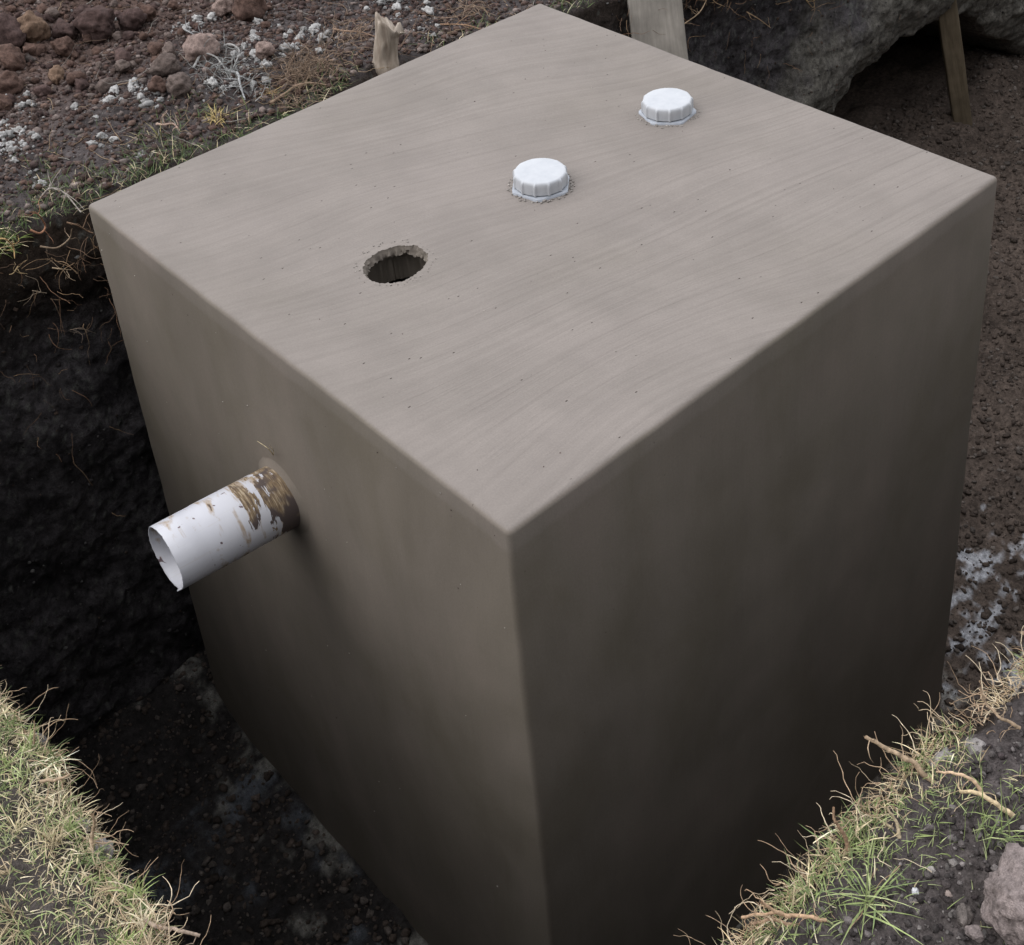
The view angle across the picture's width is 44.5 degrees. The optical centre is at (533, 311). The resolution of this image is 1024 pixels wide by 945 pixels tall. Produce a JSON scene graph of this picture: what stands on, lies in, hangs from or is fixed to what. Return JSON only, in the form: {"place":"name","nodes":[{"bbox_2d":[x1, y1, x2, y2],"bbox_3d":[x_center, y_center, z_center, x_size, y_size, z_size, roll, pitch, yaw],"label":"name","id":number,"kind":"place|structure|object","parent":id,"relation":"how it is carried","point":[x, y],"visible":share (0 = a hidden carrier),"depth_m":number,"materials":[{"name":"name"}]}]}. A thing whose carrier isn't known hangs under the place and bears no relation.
{"place":"outdoors","nodes":[
{"label":"outdoors","id":0,"kind":"place"},
{"bbox_2d":[0,0,597,257],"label":"grass","id":1,"kind":"structure","parent":0,"point":[134,178],"depth_m":3.29,"materials":[{"name":"plant"}]},
{"bbox_2d":[0,0,1023,944],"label":"ground","id":2,"kind":"structure","parent":0,"point":[786,44],"depth_m":3.56,"materials":[{"name":"soil"}]},
{"bbox_2d":[0,94,12,110],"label":"soil clod","id":3,"kind":"object","parent":2,"relation":"on","point":[6,102],"visible":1,"depth_m":3.59,"materials":[{"name":"soil"}]},
{"bbox_2d":[0,237,18,258],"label":"root","id":4,"kind":"object","parent":2,"relation":"on","point":[12,245],"visible":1,"depth_m":2.97,"materials":[{"name":"beige plant"}]},
{"bbox_2d":[5,129,14,138],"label":"white lump","id":5,"kind":"object","parent":2,"relation":"on","point":[10,134],"visible":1,"depth_m":3.44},
{"bbox_2d":[6,5,16,12],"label":"soil clod","id":6,"kind":"object","parent":2,"relation":"on","point":[11,8],"visible":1,"depth_m":3.99,"materials":[{"name":"soil"}]},
{"bbox_2d":[0,70,24,94],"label":"soil clod","id":7,"kind":"object","parent":2,"relation":"on","point":[11,82],"visible":0.85,"depth_m":3.64,"materials":[{"name":"soil"}]},
{"bbox_2d":[0,43,25,70],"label":"soil clod","id":8,"kind":"object","parent":2,"relation":"on","point":[12,57],"visible":0.96,"depth_m":3.74,"materials":[{"name":"soil"}]},
{"bbox_2d":[0,12,26,46],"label":"soil clod","id":9,"kind":"object","parent":2,"relation":"on","point":[11,32],"visible":0.7,"depth_m":3.81,"materials":[{"name":"soil"}]},
{"bbox_2d":[23,42,36,55],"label":"soil clod","id":10,"kind":"object","parent":2,"relation":"on","point":[30,48],"visible":0.91,"depth_m":3.83,"materials":[{"name":"soil"}]},
{"bbox_2d":[17,10,50,43],"bbox_3d":[-1.562,-0.881,3.883,0.107,0.110,0.109,-32,45,-31],"label":"soil clod","id":11,"kind":"object","parent":2,"relation":"on","point":[34,27],"visible":0.8,"depth_m":3.85,"materials":[{"name":"soil"}]},
{"bbox_2d":[27,732,46,750],"bbox_3d":[-0.726,0.629,1.831,0.030,0.025,0.026,1,38,7],"label":"earth lump","id":12,"kind":"object","parent":2,"relation":"on","point":[42,739],"visible":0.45,"depth_m":1.83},
{"bbox_2d":[34,44,47,56],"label":"soil clod","id":13,"kind":"object","parent":2,"relation":"on","point":[41,48],"visible":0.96,"depth_m":3.84,"materials":[{"name":"soil"}]},
{"bbox_2d":[36,3,48,13],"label":"soil clod","id":14,"kind":"object","parent":2,"relation":"on","point":[41,7],"visible":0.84,"depth_m":4.00,"materials":[{"name":"soil"}]},
{"bbox_2d":[32,84,53,96],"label":"soil clod","id":15,"kind":"object","parent":2,"relation":"on","point":[45,90],"visible":0.99,"depth_m":3.63,"materials":[{"name":"soil"}]},
{"bbox_2d":[43,13,54,22],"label":"soil clod","id":16,"kind":"object","parent":2,"relation":"on","point":[50,18],"visible":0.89,"depth_m":3.98,"materials":[{"name":"soil"}]},
{"bbox_2d":[44,7,59,17],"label":"soil clod","id":17,"kind":"object","parent":2,"relation":"on","point":[53,12],"visible":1,"depth_m":3.99,"materials":[{"name":"soil"}]},
{"bbox_2d":[39,749,70,782],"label":"root","id":18,"kind":"object","parent":2,"relation":"on","point":[52,779],"visible":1,"depth_m":1.70,"materials":[{"name":"beige plant"}]},
{"bbox_2d":[48,65,64,84],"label":"soil clod","id":19,"kind":"object","parent":2,"relation":"on","point":[56,73],"visible":1,"depth_m":3.69,"materials":[{"name":"soil"}]},
{"bbox_2d":[40,228,78,248],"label":"root","id":20,"kind":"object","parent":2,"relation":"on","point":[65,242],"visible":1,"depth_m":3.06,"materials":[{"name":"brown plant"}]},
{"bbox_2d":[25,195,53,243],"bbox_3d":[-1.183,-0.214,3.005,0.066,0.113,0.036,-32,45,-31],"label":"root","id":21,"kind":"object","parent":20,"relation":"on","point":[36,232],"visible":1,"depth_m":2.99,"materials":[{"name":"brown plant"}]},
{"bbox_2d":[40,171,83,212],"bbox_3d":[-1.180,-0.308,3.154,0.138,0.073,0.060,15,41,24],"label":"root","id":22,"kind":"object","parent":2,"relation":"on","point":[51,188],"visible":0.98,"depth_m":3.15,"materials":[{"name":"beige plant"}]},
{"bbox_2d":[50,36,75,57],"bbox_3d":[-1.442,-0.814,3.846,0.066,0.066,0.067,-32,45,-31],"label":"soil clod","id":23,"kind":"object","parent":2,"relation":"on","point":[64,46],"visible":0.99,"depth_m":3.83,"materials":[{"name":"soil"}]},
{"bbox_2d":[51,18,78,38],"bbox_3d":[-1.476,-0.882,3.933,0.075,0.064,0.099,-32,45,-31],"label":"soil clod","id":24,"kind":"object","parent":2,"relation":"on","point":[61,27],"visible":0.94,"depth_m":3.92,"materials":[{"name":"soil"}]},
{"bbox_2d":[66,70,86,85],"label":"soil clod","id":25,"kind":"object","parent":2,"relation":"on","point":[71,77],"visible":0.89,"depth_m":3.65,"materials":[{"name":"soil"}]},
{"bbox_2d":[67,213,92,232],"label":"root","id":26,"kind":"object","parent":2,"relation":"on","point":[80,226],"visible":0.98,"depth_m":3.10,"materials":[{"name":"brown plant"}]},
{"bbox_2d":[74,77,88,90],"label":"soil clod","id":27,"kind":"object","parent":2,"relation":"on","point":[81,83],"visible":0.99,"depth_m":3.64,"materials":[{"name":"soil"}]},
{"bbox_2d":[73,4,90,18],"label":"soil clod","id":28,"kind":"object","parent":2,"relation":"on","point":[79,9],"visible":0.41,"depth_m":3.99,"materials":[{"name":"soil"}]},
{"bbox_2d":[82,34,91,42],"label":"soil clod","id":29,"kind":"object","parent":2,"relation":"on","point":[87,37],"visible":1,"depth_m":3.92,"materials":[{"name":"soil"}]},
{"bbox_2d":[0,667,183,944],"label":"grass","id":30,"kind":"structure","parent":2,"relation":"on","point":[130,896],"depth_m":1.64,"materials":[{"name":"plant"}]},
{"bbox_2d":[72,5,115,44],"bbox_3d":[-1.378,-0.906,3.938,0.135,0.113,0.115,1,38,8],"label":"soil clod","id":31,"kind":"object","parent":2,"relation":"on","point":[95,23],"visible":0.98,"depth_m":3.90,"materials":[{"name":"soil"}]},
{"bbox_2d":[80,805,107,850],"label":"root","id":32,"kind":"object","parent":2,"relation":"on","point":[91,836],"visible":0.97,"depth_m":1.63,"materials":[{"name":"beige plant"}]},
{"bbox_2d":[91,46,101,54],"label":"soil clod","id":33,"kind":"object","parent":2,"relation":"on","point":[96,50],"visible":0.76,"depth_m":3.86,"materials":[{"name":"soil"}]},
{"bbox_2d":[94,838,113,864],"bbox_3d":[-0.578,0.726,1.681,0.033,0.038,0.036,-3,37,3],"label":"earth lump","id":34,"kind":"object","parent":2,"relation":"on","point":[106,849],"visible":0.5,"depth_m":1.67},
{"bbox_2d":[86,822,128,854],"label":"root","id":35,"kind":"object","parent":34,"relation":"on","point":[113,841],"visible":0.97,"depth_m":1.65,"materials":[{"name":"beige plant"}]},
{"bbox_2d":[95,77,113,93],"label":"soil clod","id":36,"kind":"object","parent":2,"relation":"on","point":[101,86],"visible":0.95,"depth_m":3.61,"materials":[{"name":"soil"}]},
{"bbox_2d":[108,84,118,94],"bbox_3d":[-1.204,-0.633,3.596,0.028,0.027,0.037,10,40,19],"label":"white lump","id":37,"kind":"object","parent":2,"relation":"on","point":[114,88],"visible":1,"depth_m":3.59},
{"bbox_2d":[112,31,121,40],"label":"soil clod","id":38,"kind":"object","parent":2,"relation":"on","point":[116,35],"visible":1,"depth_m":3.90,"materials":[{"name":"soil"}]},
{"bbox_2d":[114,47,130,61],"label":"soil clod","id":39,"kind":"object","parent":2,"relation":"on","point":[122,53],"visible":0.55,"depth_m":3.75,"materials":[{"name":"soil"}]},
{"bbox_2d":[115,59,132,73],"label":"soil clod","id":40,"kind":"object","parent":2,"relation":"on","point":[121,66],"visible":1,"depth_m":3.69,"materials":[{"name":"soil"}]},
{"bbox_2d":[122,31,135,40],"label":"soil clod","id":41,"kind":"object","parent":2,"relation":"on","point":[128,35],"visible":1,"depth_m":3.89,"materials":[{"name":"soil"}]},
{"bbox_2d":[116,8,146,31],"bbox_3d":[-1.275,-0.923,3.978,0.092,0.088,0.090,-32,45,-31],"label":"soil clod","id":42,"kind":"object","parent":2,"relation":"on","point":[134,19],"visible":0.92,"depth_m":3.95,"materials":[{"name":"soil"}]},
{"bbox_2d":[138,32,148,39],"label":"soil clod","id":43,"kind":"object","parent":2,"relation":"on","point":[143,35],"visible":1,"depth_m":3.89,"materials":[{"name":"soil"}]},
{"bbox_2d":[139,100,153,109],"bbox_3d":[-1.081,-0.578,3.506,0.036,0.027,0.037,7,39,15],"label":"white lump","id":44,"kind":"object","parent":2,"relation":"on","point":[146,104],"visible":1,"depth_m":3.50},
{"bbox_2d":[139,4,156,21],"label":"soil clod","id":45,"kind":"object","parent":2,"relation":"on","point":[150,11],"visible":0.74,"depth_m":4.00,"materials":[{"name":"soil"}]},
{"bbox_2d":[147,41,163,55],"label":"soil clod","id":46,"kind":"object","parent":2,"relation":"on","point":[154,48],"visible":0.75,"depth_m":3.79,"materials":[{"name":"soil"}]},
{"bbox_2d":[147,75,166,93],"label":"soil clod","id":47,"kind":"object","parent":2,"relation":"on","point":[156,83],"visible":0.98,"depth_m":3.55,"materials":[{"name":"soil"}]},
{"bbox_2d":[149,52,181,76],"bbox_3d":[-1.077,-0.719,3.656,0.092,0.075,0.076,-10,37,-6],"label":"soil clod","id":48,"kind":"object","parent":2,"relation":"on","point":[164,64],"visible":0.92,"depth_m":3.63,"materials":[{"name":"soil"}]},
{"bbox_2d":[156,110,179,130],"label":"root","id":49,"kind":"object","parent":2,"relation":"on","point":[166,124],"visible":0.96,"depth_m":3.41,"materials":[{"name":"beige plant"}]},
{"bbox_2d":[162,41,176,56],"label":"soil clod","id":50,"kind":"object","parent":2,"relation":"on","point":[169,47],"visible":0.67,"depth_m":3.76,"materials":[{"name":"soil"}]},
{"bbox_2d":[144,918,199,944],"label":"root","id":51,"kind":"object","parent":2,"relation":"on","point":[174,928],"visible":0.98,"depth_m":1.54,"materials":[{"name":"beige plant"}]},
{"bbox_2d":[167,0,178,9],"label":"soil clod","id":52,"kind":"object","parent":2,"relation":"on","point":[173,4],"visible":1,"depth_m":4.09,"materials":[{"name":"soil"}]},
{"bbox_2d":[165,72,191,98],"bbox_3d":[-1.004,-0.642,3.561,0.082,0.073,0.075,-32,45,-31],"label":"soil clod","id":53,"kind":"object","parent":2,"relation":"on","point":[178,85],"visible":0.99,"depth_m":3.54,"materials":[{"name":"soil"}]},
{"bbox_2d":[182,33,220,63],"bbox_3d":[-0.992,-0.792,3.748,0.128,0.091,0.096,-32,45,-31],"label":"rock","id":54,"kind":"object","parent":2,"relation":"on","point":[193,47],"visible":0.98,"depth_m":3.71,"materials":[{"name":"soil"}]},
{"bbox_2d":[192,38,224,70],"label":"root","id":55,"kind":"object","parent":2,"relation":"on","point":[199,56],"visible":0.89,"depth_m":3.70,"materials":[{"name":"grey plant"}]},
{"bbox_2d":[206,12,216,21],"bbox_3d":[-1.029,-0.942,4.001,0.034,0.029,0.039,-32,45,-31],"label":"white lump","id":56,"kind":"object","parent":2,"relation":"on","point":[210,17],"visible":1,"depth_m":4.00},
{"bbox_2d":[0,1,435,190],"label":"lime crumbs","id":57,"kind":"object","parent":2,"relation":"on","point":[203,100],"visible":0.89,"depth_m":3.60,"materials":[{"name":"stone"}]},
{"bbox_2d":[203,104,239,126],"bbox_3d":[-0.871,-0.542,3.453,0.105,0.050,0.109,12,40,21],"label":"grass tuft","id":58,"kind":"object","parent":2,"relation":"on","point":[212,116],"visible":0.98,"depth_m":3.45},
{"bbox_2d":[211,0,232,16],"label":"soil clod","id":59,"kind":"object","parent":2,"relation":"on","point":[220,8],"visible":0.98,"depth_m":4.02,"materials":[{"name":"soil"}]},
{"bbox_2d":[223,70,248,100],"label":"root","id":60,"kind":"object","parent":2,"relation":"on","point":[239,82],"visible":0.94,"depth_m":3.57,"materials":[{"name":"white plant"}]},
{"bbox_2d":[231,0,267,21],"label":"soil clod","id":61,"kind":"object","parent":2,"relation":"on","point":[246,10],"visible":0.91,"depth_m":3.96,"materials":[{"name":"soil"}]},
{"bbox_2d":[255,41,275,59],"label":"soil clod","id":62,"kind":"object","parent":2,"relation":"on","point":[264,49],"visible":0.98,"depth_m":3.70,"materials":[{"name":"soil"}]},
{"bbox_2d":[260,21,270,28],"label":"soil clod","id":63,"kind":"object","parent":2,"relation":"on","point":[265,24],"visible":1,"depth_m":3.92,"materials":[{"name":"soil"}]},
{"bbox_2d":[261,76,271,84],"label":"white lump","id":64,"kind":"object","parent":2,"relation":"on","point":[267,81],"visible":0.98,"depth_m":3.59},
{"bbox_2d":[1,0,543,200],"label":"root fibres","id":65,"kind":"object","parent":2,"relation":"on","point":[299,75],"visible":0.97,"depth_m":3.63,"materials":[{"name":"plant"}]},
{"bbox_2d":[279,42,291,52],"bbox_3d":[-0.743,-0.791,3.752,0.039,0.034,0.040,-32,45,-31],"label":"white lump","id":66,"kind":"object","parent":2,"relation":"on","point":[285,48],"visible":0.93,"depth_m":3.74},
{"bbox_2d":[0,0,577,223],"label":"soil crumbs","id":67,"kind":"object","parent":2,"relation":"on","point":[196,129],"visible":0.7,"depth_m":3.66,"materials":[{"name":"soil"}]},
{"bbox_2d":[268,75,325,104],"bbox_3d":[-0.692,-0.633,3.581,0.177,0.065,0.116,-21,40,-20],"label":"root","id":68,"kind":"object","parent":2,"relation":"on","point":[284,94],"visible":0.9,"depth_m":3.55,"materials":[{"name":"brown plant"}]},
{"bbox_2d":[317,32,327,42],"bbox_3d":[-0.640,-0.830,3.800,0.034,0.034,0.039,-32,45,-31],"label":"white lump","id":69,"kind":"object","parent":2,"relation":"on","point":[324,38],"visible":0.81,"depth_m":3.79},
{"bbox_2d":[331,22,374,38],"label":"root","id":70,"kind":"object","parent":2,"relation":"on","point":[352,31],"visible":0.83,"depth_m":3.81,"materials":[{"name":"brown plant"}]},
{"bbox_2d":[372,12,404,75],"bbox_3d":[-0.422,-0.781,3.625,0.114,0.196,0.085,-7,37,-3],"label":"wood stump","id":71,"kind":"object","parent":2,"relation":"on","point":[388,33],"visible":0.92,"depth_m":3.61,"materials":[{"name":"wood"}]},
{"bbox_2d":[391,2,400,10],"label":"white lump","id":72,"kind":"object","parent":2,"relation":"on","point":[396,6],"visible":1,"depth_m":4.04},
{"bbox_2d":[421,5,433,15],"bbox_3d":[-0.334,-0.964,4.012,0.033,0.031,0.041,-32,45,-31],"label":"white lump","id":73,"kind":"object","parent":2,"relation":"on","point":[428,10],"visible":1,"depth_m":4.00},
{"bbox_2d":[0,0,918,515],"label":"root fibres","id":74,"kind":"object","parent":2,"relation":"on","point":[108,282],"visible":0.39,"depth_m":3.21,"materials":[{"name":"brown plant"}]},
{"bbox_2d":[440,14,480,30],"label":"root","id":75,"kind":"object","parent":2,"relation":"on","point":[462,24],"visible":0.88,"depth_m":3.91,"materials":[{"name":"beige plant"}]},
{"bbox_2d":[0,627,1023,944],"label":"root fibres","id":76,"kind":"object","parent":2,"relation":"on","point":[804,873],"visible":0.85,"depth_m":1.62,"materials":[{"name":"plant"}]},
{"bbox_2d":[736,915,799,943],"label":"root","id":77,"kind":"object","parent":2,"relation":"on","point":[755,923],"visible":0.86,"depth_m":1.50,"materials":[{"name":"beige plant"}]},
{"bbox_2d":[741,902,826,930],"bbox_3d":[0.300,0.726,1.502,0.099,0.039,0.029,-5,37,-1],"label":"root","id":78,"kind":"object","parent":2,"relation":"on","point":[796,915],"visible":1,"depth_m":1.49,"materials":[{"name":"beige plant"}]},
{"bbox_2d":[744,889,790,918],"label":"root","id":79,"kind":"object","parent":78,"relation":"on","point":[767,906],"visible":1,"depth_m":1.49,"materials":[{"name":"beige plant"}]},
{"bbox_2d":[784,849,845,925],"bbox_3d":[0.351,0.715,1.535,0.084,0.045,0.103,2,38,9],"label":"grass tuft","id":80,"kind":"object","parent":2,"relation":"on","point":[803,888],"visible":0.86,"depth_m":1.55,"materials":[{"name":"plant"}]},
{"bbox_2d":[832,807,850,850],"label":"root","id":81,"kind":"object","parent":2,"relation":"on","point":[844,835],"visible":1,"depth_m":1.55,"materials":[{"name":"brown plant"}]},
{"bbox_2d":[800,820,884,900],"bbox_3d":[0.393,0.694,1.557,0.117,0.065,0.131,-10,37,-6],"label":"grass tuft","id":82,"kind":"object","parent":2,"relation":"on","point":[833,869],"visible":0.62,"depth_m":1.57,"materials":[{"name":"plant"}]},
{"bbox_2d":[824,797,888,871],"bbox_3d":[0.412,0.655,1.573,0.090,0.053,0.093,-32,45,-31],"label":"grass tuft","id":83,"kind":"object","parent":2,"relation":"on","point":[858,834],"visible":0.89,"depth_m":1.58,"materials":[{"name":"plant"}]},
{"bbox_2d":[716,645,1023,944],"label":"grass","id":84,"kind":"structure","parent":2,"relation":"on","point":[758,940],"depth_m":1.56,"materials":[{"name":"plant"}]},
{"bbox_2d":[810,830,929,944],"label":"grass tuft","id":85,"kind":"object","parent":2,"relation":"on","point":[867,892],"visible":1,"depth_m":1.49,"materials":[{"name":"plant"}]},
{"bbox_2d":[867,806,905,838],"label":"root","id":86,"kind":"object","parent":2,"relation":"on","point":[898,827],"visible":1,"depth_m":1.57,"materials":[{"name":"beige plant"}]},
{"bbox_2d":[864,726,956,783],"bbox_3d":[0.497,0.587,1.634,0.135,0.089,0.057,9,39,18],"label":"root","id":87,"kind":"object","parent":2,"relation":"on","point":[916,764],"visible":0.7,"depth_m":1.63,"materials":[{"name":"beige plant"}]},
{"bbox_2d":[805,686,1023,944],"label":"soil crumbs","id":88,"kind":"object","parent":2,"relation":"on","point":[986,767],"visible":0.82,"depth_m":1.52,"materials":[{"name":"soil"}]},
{"bbox_2d":[927,747,953,766],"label":"rock","id":89,"kind":"object","parent":2,"relation":"on","point":[940,754],"visible":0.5,"depth_m":1.67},
{"bbox_2d":[927,756,984,796],"bbox_3d":[0.530,0.598,1.592,0.082,0.026,0.034,25,46,33],"label":"root","id":90,"kind":"object","parent":2,"relation":"on","point":[973,780],"visible":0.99,"depth_m":1.59,"materials":[{"name":"beige plant"}]},
{"bbox_2d":[956,903,973,927],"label":"stone","id":91,"kind":"object","parent":2,"relation":"on","point":[965,915],"visible":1,"depth_m":1.47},
{"bbox_2d":[965,925,983,942],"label":"stone","id":92,"kind":"object","parent":2,"relation":"on","point":[974,932],"visible":1,"depth_m":1.45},
{"bbox_2d":[964,737,985,754],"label":"rock","id":93,"kind":"object","parent":2,"relation":"on","point":[979,748],"visible":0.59,"depth_m":1.66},
{"bbox_2d":[942,766,1014,817],"bbox_3d":[0.561,0.609,1.568,0.050,0.031,0.082,-32,45,-31],"label":"root","id":94,"kind":"object","parent":2,"relation":"on","point":[997,804],"visible":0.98,"depth_m":1.56,"materials":[{"name":"beige plant"}]},
{"bbox_2d":[963,759,1023,849],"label":"grass tuft","id":95,"kind":"object","parent":2,"relation":"on","point":[997,830],"visible":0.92,"depth_m":1.53,"materials":[{"name":"plant"}]},
{"bbox_2d":[979,686,1020,737],"bbox_3d":[0.621,0.534,1.677,0.039,0.045,0.060,-22,40,-21],"label":"root","id":96,"kind":"object","parent":2,"relation":"on","point":[1013,724],"visible":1,"depth_m":1.68,"materials":[{"name":"beige plant"}]},
{"bbox_2d":[980,842,1023,944],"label":"stone","id":97,"kind":"object","parent":2,"relation":"on","point":[1002,912],"visible":1,"depth_m":1.44,"materials":[{"name":"stone"}]},
{"bbox_2d":[43,33,1023,944],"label":"pit floor","id":98,"kind":"structure","parent":0,"point":[899,71],"depth_m":3.98,"materials":[{"name":"soil"}]},
{"bbox_2d":[48,48,1023,944],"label":"floor crumbs","id":99,"kind":"object","parent":98,"relation":"on","point":[344,888],"visible":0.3,"depth_m":3.97,"materials":[{"name":"soil"}]},
{"bbox_2d":[89,4,996,944],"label":"septic tank","id":100,"kind":"object","parent":98,"relation":"on","point":[651,650],"visible":0.98,"depth_m":2.74,"materials":[{"name":"grey concrete"}]},
{"bbox_2d":[101,50,862,886],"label":"soil flecks","id":101,"kind":"object","parent":100,"relation":"attached to","point":[325,426],"visible":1,"depth_m":2.81,"materials":[{"name":"soil"}]},
{"bbox_2d":[353,106,699,285],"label":"mortar crumbs","id":102,"kind":"object","parent":100,"relation":"on","point":[570,179],"visible":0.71,"depth_m":2.86,"materials":[{"name":"concrete"}]},
{"bbox_2d":[627,0,687,59],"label":"wooden plank","id":103,"kind":"object","parent":98,"relation":"on","point":[667,25],"visible":0.08,"depth_m":4.23,"materials":[{"name":"wood"}]},
{"bbox_2d":[937,0,972,125],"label":"wooden post","id":104,"kind":"object","parent":98,"relation":"on","point":[948,22],"visible":0.94,"depth_m":5.90,"materials":[{"name":"wood"}]},
{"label":"white lump","id":105,"kind":"object","parent":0,"visible":0},
{"bbox_2d":[208,39,242,67],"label":"root","id":106,"kind":"object","parent":105,"relation":"on","point":[223,46],"visible":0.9,"depth_m":3.73,"materials":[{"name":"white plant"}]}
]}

